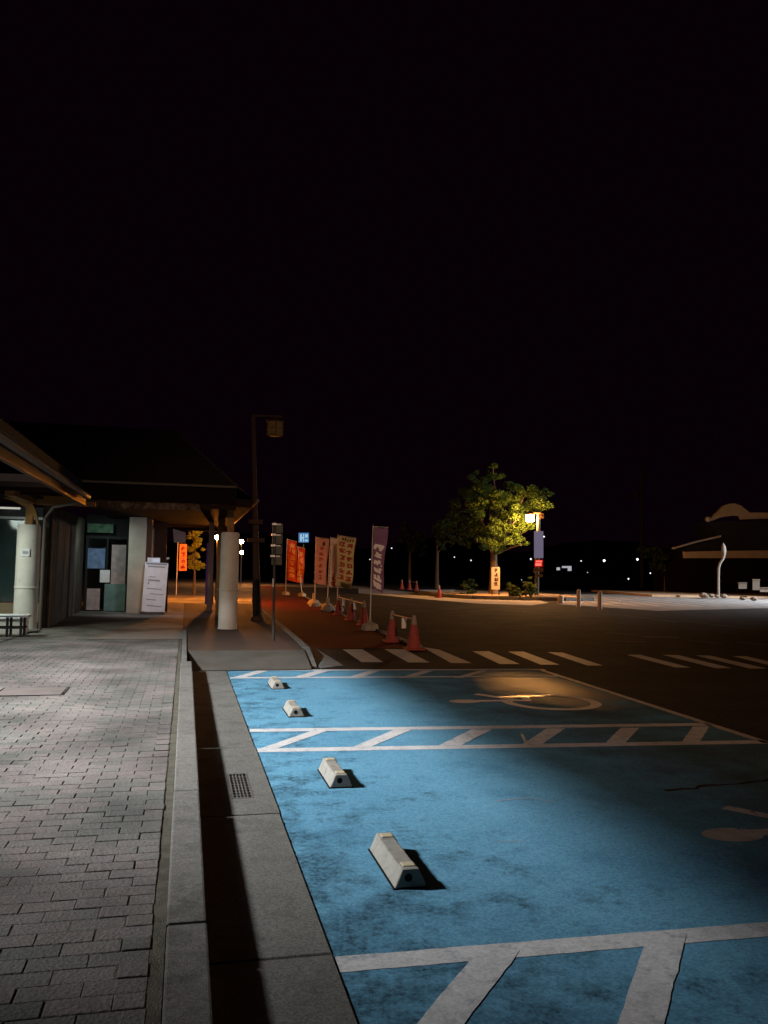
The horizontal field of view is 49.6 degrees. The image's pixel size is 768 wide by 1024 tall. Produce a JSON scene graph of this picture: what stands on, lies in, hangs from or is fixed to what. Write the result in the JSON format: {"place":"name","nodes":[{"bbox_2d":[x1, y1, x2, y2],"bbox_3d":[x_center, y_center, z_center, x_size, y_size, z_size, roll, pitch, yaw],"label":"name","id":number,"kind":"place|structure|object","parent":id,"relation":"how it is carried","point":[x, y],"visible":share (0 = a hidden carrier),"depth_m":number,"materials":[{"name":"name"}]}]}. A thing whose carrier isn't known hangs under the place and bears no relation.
{"place":"outdoors","nodes":[
{"label":"outdoors","id":0,"kind":"place"},
{"bbox_2d":[0,602,183,638],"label":"smooth paving","id":1,"kind":"structure","parent":0,"point":[81,624],"depth_m":18.44,"materials":[{"name":"grey concrete"}]},
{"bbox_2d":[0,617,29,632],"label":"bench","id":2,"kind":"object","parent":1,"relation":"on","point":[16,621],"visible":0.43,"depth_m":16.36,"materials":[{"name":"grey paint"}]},
{"bbox_2d":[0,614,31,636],"bbox_3d":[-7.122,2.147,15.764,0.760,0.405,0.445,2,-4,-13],"label":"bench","id":3,"kind":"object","parent":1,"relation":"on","point":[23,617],"visible":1,"depth_m":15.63,"materials":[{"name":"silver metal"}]},
{"bbox_2d":[140,558,167,614],"bbox_3d":[-6.441,2.072,23.332,0.712,1.580,0.300,2,-4,-13],"label":"standing sign board","id":4,"kind":"object","parent":1,"relation":"on","point":[154,587],"visible":1,"depth_m":23.34,"materials":[{"name":"grey plastic"}]},
{"bbox_2d":[165,557,168,611],"bbox_3d":[-6.353,2.123,24.344,0.088,1.615,0.083,2,-4,-13],"label":"barrier post","id":5,"kind":"object","parent":1,"relation":"on","point":[167,561],"visible":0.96,"depth_m":24.30,"materials":[{"name":"metal"}]},
{"bbox_2d":[167,578,252,603],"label":"passage ground","id":6,"kind":"structure","parent":0,"point":[184,590],"depth_m":45.67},
{"bbox_2d":[176,543,186,594],"bbox_3d":[-9.427,2.662,38.783,0.469,2.489,0.035,2,-4,-13],"label":"orange banner","id":7,"kind":"object","parent":6,"relation":"on","point":[183,558],"visible":0.96,"depth_m":38.82,"materials":[{"name":"fabric"}]},
{"bbox_2d":[186,531,205,594],"bbox_3d":[-8.987,2.334,39.455,1.077,3.448,1.093,2,-4,-13],"label":"tree","id":8,"kind":"object","parent":6,"relation":"on","point":[195,564],"visible":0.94,"depth_m":39.33,"materials":[{"name":"yellow plant"}]},
{"bbox_2d":[183,603,303,649],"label":"platform paving","id":9,"kind":"structure","parent":0,"point":[200,624],"depth_m":17.46,"materials":[{"name":"grey concrete"}]},
{"bbox_2d":[205,543,213,603],"bbox_3d":[-5.519,1.945,26.378,0.261,1.946,0.026,2,-4,-13],"label":"purple banner","id":10,"kind":"object","parent":9,"relation":"on","point":[207,575],"visible":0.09,"depth_m":26.35,"materials":[{"name":"fabric"}]},
{"bbox_2d":[247,414,284,620],"bbox_3d":[-3.070,0.131,21.504,0.894,5.352,0.510,2,-4,-13],"label":"lantern post","id":11,"kind":"object","parent":9,"relation":"on","point":[275,425],"visible":1,"depth_m":21.39,"materials":[{"name":"black metal"}]},
{"bbox_2d":[270,522,282,639],"bbox_3d":[-2.081,1.323,15.979,0.230,2.271,0.115,2,-4,-13],"label":"finger post","id":12,"kind":"object","parent":9,"relation":"on","point":[277,549],"visible":1,"depth_m":16.03,"materials":[{"name":"grey metal"}]},
{"bbox_2d":[252,586,406,647],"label":"red path","id":13,"kind":"structure","parent":0,"point":[301,619],"depth_m":22.70,"materials":[{"name":"red asphalt"}]},
{"bbox_2d":[240,540,243,585],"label":"globe lamp","id":14,"kind":"object","parent":13,"relation":"on","point":[241,541],"visible":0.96,"depth_m":59.13,"materials":[{"name":"grey metal"}]},
{"bbox_2d":[281,539,296,594],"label":"nobori banner","id":15,"kind":"object","parent":13,"relation":"on","point":[291,564],"visible":1,"depth_m":45.28,"materials":[{"name":"orange fabric"}]},
{"bbox_2d":[296,546,305,596],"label":"nobori banner","id":16,"kind":"object","parent":13,"relation":"on","point":[300,565],"visible":1,"depth_m":43.56,"materials":[{"name":"orange fabric"}]},
{"bbox_2d":[307,593,318,604],"bbox_3d":[-2.872,3.563,34.012,0.520,0.488,0.495,2,-4,-13],"label":"banner weight","id":17,"kind":"object","parent":13,"relation":"on","point":[311,600],"visible":0.54,"depth_m":33.92,"materials":[{"name":"plastic"}]},
{"bbox_2d":[309,537,328,606],"bbox_3d":[-2.586,2.361,33.066,0.698,2.785,0.424,1,-4,8],"label":"nobori banner","id":18,"kind":"object","parent":13,"relation":"on","point":[321,553],"visible":1,"depth_m":33.16,"materials":[{"name":"beige"}]},
{"bbox_2d":[320,598,334,611],"bbox_3d":[-1.989,3.279,29.470,0.520,0.488,0.495,2,-4,-13],"label":"banner weight","id":19,"kind":"object","parent":13,"relation":"on","point":[327,607],"visible":1,"depth_m":29.30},
{"bbox_2d":[321,537,339,607],"bbox_3d":[-2.026,2.319,31.866,0.672,2.732,0.422,0,-4,9],"label":"nobori banner","id":20,"kind":"object","parent":13,"relation":"on","point":[332,566],"visible":0.72,"depth_m":31.94,"materials":[{"name":"beige fabric"}]},
{"bbox_2d":[332,595,342,614],"bbox_3d":[-1.493,3.066,27.465,0.360,0.668,0.360,2,-4,-13],"label":"traffic cone","id":21,"kind":"object","parent":13,"relation":"on","point":[338,609],"visible":0.94,"depth_m":27.38,"materials":[{"name":"brown plastic"}]},
{"bbox_2d":[344,598,357,620],"bbox_3d":[-0.980,2.907,24.920,0.360,0.668,0.360,2,-4,-13],"label":"traffic cone","id":22,"kind":"object","parent":13,"relation":"on","point":[351,615],"visible":0.94,"depth_m":24.83,"materials":[{"name":"brown plastic"}]},
{"bbox_2d":[338,597,349,605],"bbox_3d":[-1.233,2.839,26.202,0.101,0.247,2.702,2,-4,-11],"label":"cone bar","id":23,"kind":"object","parent":22,"relation":"attached to","point":[343,601],"visible":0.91,"depth_m":26.43,"materials":[{"name":"brown"}]},
{"bbox_2d":[350,600,365,608],"bbox_3d":[-0.765,2.699,23.954,0.100,0.247,2.100,2,-4,-12],"label":"cone bar","id":24,"kind":"object","parent":22,"relation":"attached to","point":[355,604],"visible":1,"depth_m":24.32,"materials":[{"name":"brown"}]},
{"bbox_2d":[356,601,367,625],"bbox_3d":[-0.557,2.786,22.968,0.360,0.668,0.360,2,-4,-13],"label":"traffic cone","id":25,"kind":"object","parent":13,"relation":"on","point":[363,619],"visible":0.84,"depth_m":22.89,"materials":[{"name":"brown plastic"}]},
{"bbox_2d":[361,525,387,630],"bbox_3d":[-0.238,1.681,21.309,0.614,2.680,0.421,0,-4,9],"label":"nobori banner","id":26,"kind":"object","parent":13,"relation":"on","point":[379,544],"visible":0.99,"depth_m":21.39,"materials":[{"name":"purple fabric"}]},
{"bbox_2d":[382,611,401,642],"bbox_3d":[0.180,2.472,18.014,0.360,0.668,0.360,2,-4,-13],"label":"traffic cone","id":27,"kind":"object","parent":13,"relation":"on","point":[392,636],"visible":0.98,"depth_m":17.93,"materials":[{"name":"brown plastic"}]},
{"bbox_2d":[390,614,416,627],"bbox_3d":[0.388,2.276,17.226,0.100,0.247,1.750,2,-4,-14],"label":"cone bar","id":28,"kind":"object","parent":27,"relation":"attached to","point":[404,619],"visible":1,"depth_m":17.12,"materials":[{"name":"brown"}]},
{"bbox_2d":[260,582,404,591],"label":"pavement","id":29,"kind":"structure","parent":0,"point":[296,585],"depth_m":66.65,"materials":[{"name":"grey concrete"}]},
{"bbox_2d":[83,532,652,574],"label":"hills","id":30,"kind":"structure","parent":0,"point":[619,557],"depth_m":456.74,"materials":[{"name":"black plant"}]},
{"bbox_2d":[0,0,767,552],"label":"sky","id":31,"kind":"structure","parent":0,"point":[442,242],"materials":[{"name":"black"}]},
{"bbox_2d":[2,565,767,1023],"bbox_3d":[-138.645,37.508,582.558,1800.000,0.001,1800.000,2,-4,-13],"label":"ground","id":32,"kind":"structure","parent":0,"point":[732,697],"depth_m":20.15,"materials":[{"name":"grey asphalt"}]},
{"bbox_2d":[0,639,181,1023],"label":"walkway","id":33,"kind":"structure","parent":32,"relation":"on","point":[87,766],"depth_m":4.52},
{"bbox_2d":[0,687,69,696],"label":"access cover","id":34,"kind":"object","parent":33,"relation":"in","point":[31,691],"visible":1,"depth_m":9.13,"materials":[{"name":"metal"}]},
{"bbox_2d":[0,416,259,629],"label":"roadside station building","id":35,"kind":"structure","parent":32,"relation":"on","point":[131,485],"depth_m":19.24,"materials":[{"name":"tile"}]},
{"bbox_2d":[0,520,23,600],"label":"window pane","id":36,"kind":"structure","parent":35,"relation":"in","point":[8,528],"depth_m":19.51,"materials":[{"name":"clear glass"}]},
{"bbox_2d":[34,521,42,600],"bbox_3d":[-8.172,1.159,19.666,0.600,1.890,0.010,2,-4,-13],"label":"window pane","id":37,"kind":"structure","parent":35,"relation":"in","point":[40,522],"depth_m":19.69,"materials":[{"name":"glass"}]},
{"bbox_2d":[173,529,185,542],"bbox_3d":[-6.938,0.808,28.188,0.437,0.474,0.050,2,-4,-13],"label":"hanging panel","id":38,"kind":"object","parent":35,"relation":"hanging from","point":[179,536],"visible":1,"depth_m":28.16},
{"bbox_2d":[181,630,186,660],"bbox_3d":[-3.617,2.505,15.060,0.080,0.292,5.692,2,-4,-13],"label":"paving edging","id":39,"kind":"object","parent":32,"relation":"on","point":[184,648],"visible":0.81,"depth_m":14.30,"materials":[{"name":"concrete"}]},
{"bbox_2d":[162,661,212,1023],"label":"kerb","id":40,"kind":"structure","parent":32,"relation":"on","point":[187,998],"depth_m":3.60,"materials":[{"name":"concrete"}]},
{"bbox_2d":[215,535,217,599],"bbox_3d":[-6.881,2.349,34.260,0.214,2.812,0.204,2,-4,-13],"label":"globe lamp","id":41,"kind":"object","parent":32,"relation":"on","point":[216,537],"visible":0.37,"depth_m":34.24,"materials":[{"name":"grey metal"}]},
{"bbox_2d":[187,650,310,670],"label":"dropped kerb ramp","id":42,"kind":"structure","parent":32,"relation":"on","point":[249,659],"depth_m":13.33,"materials":[{"name":"concrete"}]},
{"bbox_2d":[192,671,357,1023],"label":"gutter","id":43,"kind":"object","parent":32,"relation":"on","point":[271,959],"visible":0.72,"depth_m":4.00,"materials":[{"name":"concrete"}]},
{"bbox_2d":[227,773,253,798],"bbox_3d":[-1.051,2.028,6.066,0.146,0.074,0.686,2,-4,-13],"label":"drain grate","id":44,"kind":"object","parent":43,"relation":"in","point":[246,794],"visible":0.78,"depth_m":6.06,"materials":[{"name":"black metal"}]},
{"bbox_2d":[261,608,316,666],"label":"platform kerb","id":45,"kind":"structure","parent":32,"relation":"on","point":[306,648],"depth_m":15.75,"materials":[{"name":"concrete"}]},
{"bbox_2d":[299,533,308,587],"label":"blue guide sign","id":46,"kind":"object","parent":32,"relation":"on","point":[303,537],"visible":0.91,"depth_m":60.29,"materials":[{"name":"blue"}]},
{"bbox_2d":[305,643,343,668],"bbox_3d":[-1.283,2.626,15.237,0.430,0.063,4.300,2,-4,-13],"label":"concrete apron","id":47,"kind":"object","parent":32,"relation":"on","point":[322,660],"visible":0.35,"depth_m":14.19,"materials":[{"name":"grey concrete"}]},
{"bbox_2d":[334,534,355,610],"bbox_3d":[-1.460,2.191,30.038,0.818,2.767,0.432,1,-4,5],"label":"nobori banner","id":48,"kind":"object","parent":32,"relation":"on","point":[345,558],"visible":0.95,"depth_m":30.13,"materials":[{"name":"beige"}]},
{"bbox_2d":[305,597,422,647],"bbox_3d":[-1.670,3.513,29.407,0.233,0.050,25.697,2,-4,-10],"label":"path edging","id":49,"kind":"object","parent":32,"relation":"on","point":[385,632],"visible":0.38,"depth_m":20.47,"materials":[{"name":"concrete"}]},
{"bbox_2d":[397,520,427,583],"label":"dark tree","id":50,"kind":"object","parent":32,"relation":"on","point":[413,544],"visible":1,"depth_m":77.54,"materials":[{"name":"green plant"}]},
{"bbox_2d":[402,615,424,649],"bbox_3d":[0.590,2.375,16.419,0.360,0.668,0.360,2,-4,-13],"label":"traffic cone","id":51,"kind":"object","parent":32,"relation":"on","point":[413,643],"visible":1,"depth_m":16.33,"materials":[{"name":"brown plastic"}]},
{"bbox_2d":[431,518,456,588],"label":"dark tree","id":52,"kind":"object","parent":32,"relation":"on","point":[438,528],"visible":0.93,"depth_m":65.48,"materials":[{"name":"green plant"}]},
{"bbox_2d":[227,668,767,1023],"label":"blue bay surface","id":53,"kind":"object","parent":32,"relation":"on","point":[614,839],"visible":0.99,"depth_m":5.04,"materials":[{"name":"paint"}]},
{"bbox_2d":[267,676,284,688],"bbox_3d":[-1.444,2.280,11.132,0.182,0.104,0.572,2,-4,-13],"label":"wheel stopper","id":54,"kind":"object","parent":53,"relation":"on","point":[274,682],"visible":1,"depth_m":10.90,"materials":[{"name":"beige concrete"}]},
{"bbox_2d":[282,700,304,717],"bbox_3d":[-0.994,2.158,9.151,0.182,0.104,0.562,2,-4,-13],"label":"wheel stopper","id":55,"kind":"object","parent":53,"relation":"on","point":[291,708],"visible":1,"depth_m":8.94,"materials":[{"name":"beige concrete"}]},
{"bbox_2d":[317,757,353,788],"bbox_3d":[-0.376,1.985,6.358,0.182,0.104,0.572,2,-4,-13],"label":"wheel stopper","id":56,"kind":"object","parent":53,"relation":"on","point":[333,774],"visible":1,"depth_m":6.19,"materials":[{"name":"beige concrete"}]},
{"bbox_2d":[368,832,427,889],"bbox_3d":[0.067,1.871,4.496,0.182,0.104,0.607,2,-4,-13],"label":"wheel stopper","id":57,"kind":"object","parent":53,"relation":"on","point":[399,868],"visible":1,"depth_m":4.37,"materials":[{"name":"beige concrete"}]},
{"bbox_2d":[227,669,767,1023],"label":"bay markings","id":58,"kind":"object","parent":53,"relation":"on","point":[459,999],"visible":1,"depth_m":3.59,"materials":[{"name":"paint"}]},
{"bbox_2d":[493,734,554,841],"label":"paint scuffs","id":59,"kind":"object","parent":53,"relation":"on","point":[523,737],"visible":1,"depth_m":5.86,"materials":[{"name":"paint"}]},
{"bbox_2d":[449,693,601,709],"bbox_3d":[1.809,2.338,10.353,1.753,0.002,1.258,0,-4,21],"label":"wheelchair symbol","id":60,"kind":"object","parent":53,"relation":"on","point":[595,704],"visible":1,"depth_m":10.18,"materials":[{"name":"paint"}]},
{"bbox_2d":[497,695,549,697],"bbox_3d":[1.792,2.354,10.635,0.802,0.001,0.223,2,-4,-13],"label":"wet streak","id":61,"kind":"object","parent":60,"relation":"on","point":[527,696],"visible":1,"depth_m":10.62,"materials":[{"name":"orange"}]},
{"bbox_2d":[663,778,767,791],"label":"asphalt crack","id":62,"kind":"object","parent":53,"relation":"on","point":[706,785],"visible":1,"depth_m":6.36,"materials":[{"name":"black asphalt"}]},
{"bbox_2d":[702,805,767,840],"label":"wheelchair symbol","id":63,"kind":"object","parent":53,"relation":"on","point":[731,834],"visible":1,"depth_m":5.21,"materials":[{"name":"paint"}]},
{"bbox_2d":[429,590,576,596],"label":"planting bed","id":64,"kind":"object","parent":32,"relation":"on","point":[481,593],"visible":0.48,"depth_m":49.60,"materials":[{"name":"soil"}]},
{"bbox_2d":[459,578,477,593],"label":"shrub","id":65,"kind":"object","parent":64,"relation":"on","point":[464,585],"visible":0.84,"depth_m":48.39,"materials":[{"name":"green plant"}]},
{"bbox_2d":[491,567,499,594],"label":"poster board","id":66,"kind":"object","parent":64,"relation":"on","point":[495,577],"visible":0.96,"depth_m":47.42,"materials":[{"name":"brown"}]},
{"bbox_2d":[442,463,553,593],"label":"broadleaf tree","id":67,"kind":"object","parent":64,"relation":"on","point":[490,537],"visible":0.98,"depth_m":48.87,"materials":[{"name":"green plant"}]},
{"bbox_2d":[506,582,521,596],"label":"shrub","id":68,"kind":"object","parent":64,"relation":"on","point":[514,591],"visible":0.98,"depth_m":45.52,"materials":[{"name":"green plant"}]},
{"bbox_2d":[520,576,537,596],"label":"shrub","id":69,"kind":"object","parent":64,"relation":"on","point":[530,586],"visible":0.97,"depth_m":45.60,"materials":[{"name":"green plant"}]},
{"bbox_2d":[526,511,543,594],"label":"lit lantern post","id":70,"kind":"object","parent":64,"relation":"on","point":[538,545],"visible":0.96,"depth_m":46.06,"materials":[{"name":"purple metal"}]},
{"bbox_2d":[532,595,557,596],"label":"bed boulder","id":71,"kind":"object","parent":64,"relation":"on","point":[544,596],"visible":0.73,"depth_m":44.19,"materials":[{"name":"stone"}]},
{"bbox_2d":[417,590,593,600],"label":"planting bed kerb","id":72,"kind":"structure","parent":32,"relation":"on","point":[583,598],"depth_m":44.30,"materials":[{"name":"concrete"}]},
{"bbox_2d":[343,647,767,667],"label":"crosswalk","id":73,"kind":"structure","parent":32,"relation":"on","point":[361,655],"depth_m":15.25,"materials":[{"name":"paint"}]},
{"bbox_2d":[556,566,571,570],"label":"lit sign","id":74,"kind":"object","parent":32,"relation":"on","point":[568,567],"visible":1,"depth_m":146.19,"materials":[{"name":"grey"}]},
{"bbox_2d":[576,589,580,606],"bbox_3d":[8.800,3.892,37.623,0.196,0.778,0.191,2,-4,-13],"label":"bollard","id":75,"kind":"object","parent":32,"relation":"on","point":[578,597],"visible":1,"depth_m":37.56,"materials":[{"name":"concrete"}]},
{"bbox_2d":[597,591,601,608],"bbox_3d":[9.202,3.768,35.496,0.207,0.761,0.202,2,-4,-13],"label":"bollard","id":76,"kind":"object","parent":32,"relation":"on","point":[599,599],"visible":1,"depth_m":35.42,"materials":[{"name":"concrete"}]},
{"bbox_2d":[559,594,767,610],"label":"side lot","id":77,"kind":"structure","parent":32,"relation":"on","point":[662,607],"depth_m":43.76,"materials":[{"name":"grey concrete"}]},
{"bbox_2d":[558,595,563,603],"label":"bollard","id":78,"kind":"object","parent":77,"relation":"on","point":[560,599],"visible":1,"depth_m":40.74,"materials":[{"name":"concrete"}]},
{"bbox_2d":[569,597,767,606],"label":"side lot markings","id":79,"kind":"object","parent":77,"relation":"on","point":[675,601],"visible":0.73,"depth_m":44.75,"materials":[{"name":"paint"}]},
{"bbox_2d":[699,593,727,597],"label":"stone mound","id":80,"kind":"object","parent":77,"relation":"on","point":[703,595],"visible":1,"depth_m":52.16,"materials":[{"name":"beige stone"}]},
{"bbox_2d":[717,543,725,595],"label":"bent pale pole","id":81,"kind":"object","parent":77,"relation":"on","point":[723,548],"visible":0.97,"depth_m":53.60,"materials":[{"name":"white metal"}]},
{"bbox_2d":[752,579,759,589],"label":"utility cabinet","id":82,"kind":"object","parent":77,"relation":"on","point":[756,584],"visible":1,"depth_m":54.59,"materials":[{"name":"grey metal"}]},
{"bbox_2d":[760,587,767,591],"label":"utility cabinet","id":83,"kind":"object","parent":77,"relation":"on","point":[763,589],"visible":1,"depth_m":53.49,"materials":[{"name":"metal"}]},
{"bbox_2d":[591,590,767,598],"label":"verge","id":84,"kind":"structure","parent":32,"relation":"on","point":[690,594],"depth_m":58.73,"materials":[{"name":"beige concrete"}]},
{"bbox_2d":[636,544,669,590],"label":"dark tree","id":85,"kind":"object","parent":84,"relation":"on","point":[659,557],"visible":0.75,"depth_m":65.78,"materials":[{"name":"green plant"}]},
{"bbox_2d":[738,582,746,588],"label":"utility cabinet","id":86,"kind":"object","parent":84,"relation":"on","point":[742,585],"visible":1,"depth_m":54.91,"materials":[{"name":"grey metal"}]},
{"bbox_2d":[607,614,766,644],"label":"faded lane markings","id":87,"kind":"object","parent":32,"relation":"on","point":[679,637],"visible":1,"depth_m":20.91,"materials":[{"name":"paint"}]},
{"bbox_2d":[653,503,767,592],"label":"gabled building","id":88,"kind":"structure","parent":32,"relation":"on","point":[692,566],"depth_m":64.26,"materials":[{"name":"black"}]},
{"bbox_2d":[358,588,547,604],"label":"edge pavement","id":89,"kind":"structure","parent":0,"point":[429,597],"depth_m":43.91,"materials":[{"name":"beige concrete"}]},
{"bbox_2d":[435,585,442,597],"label":"traffic cone","id":90,"kind":"object","parent":89,"relation":"on","point":[439,593],"visible":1,"depth_m":45.13,"materials":[{"name":"brown plastic"}]}
]}

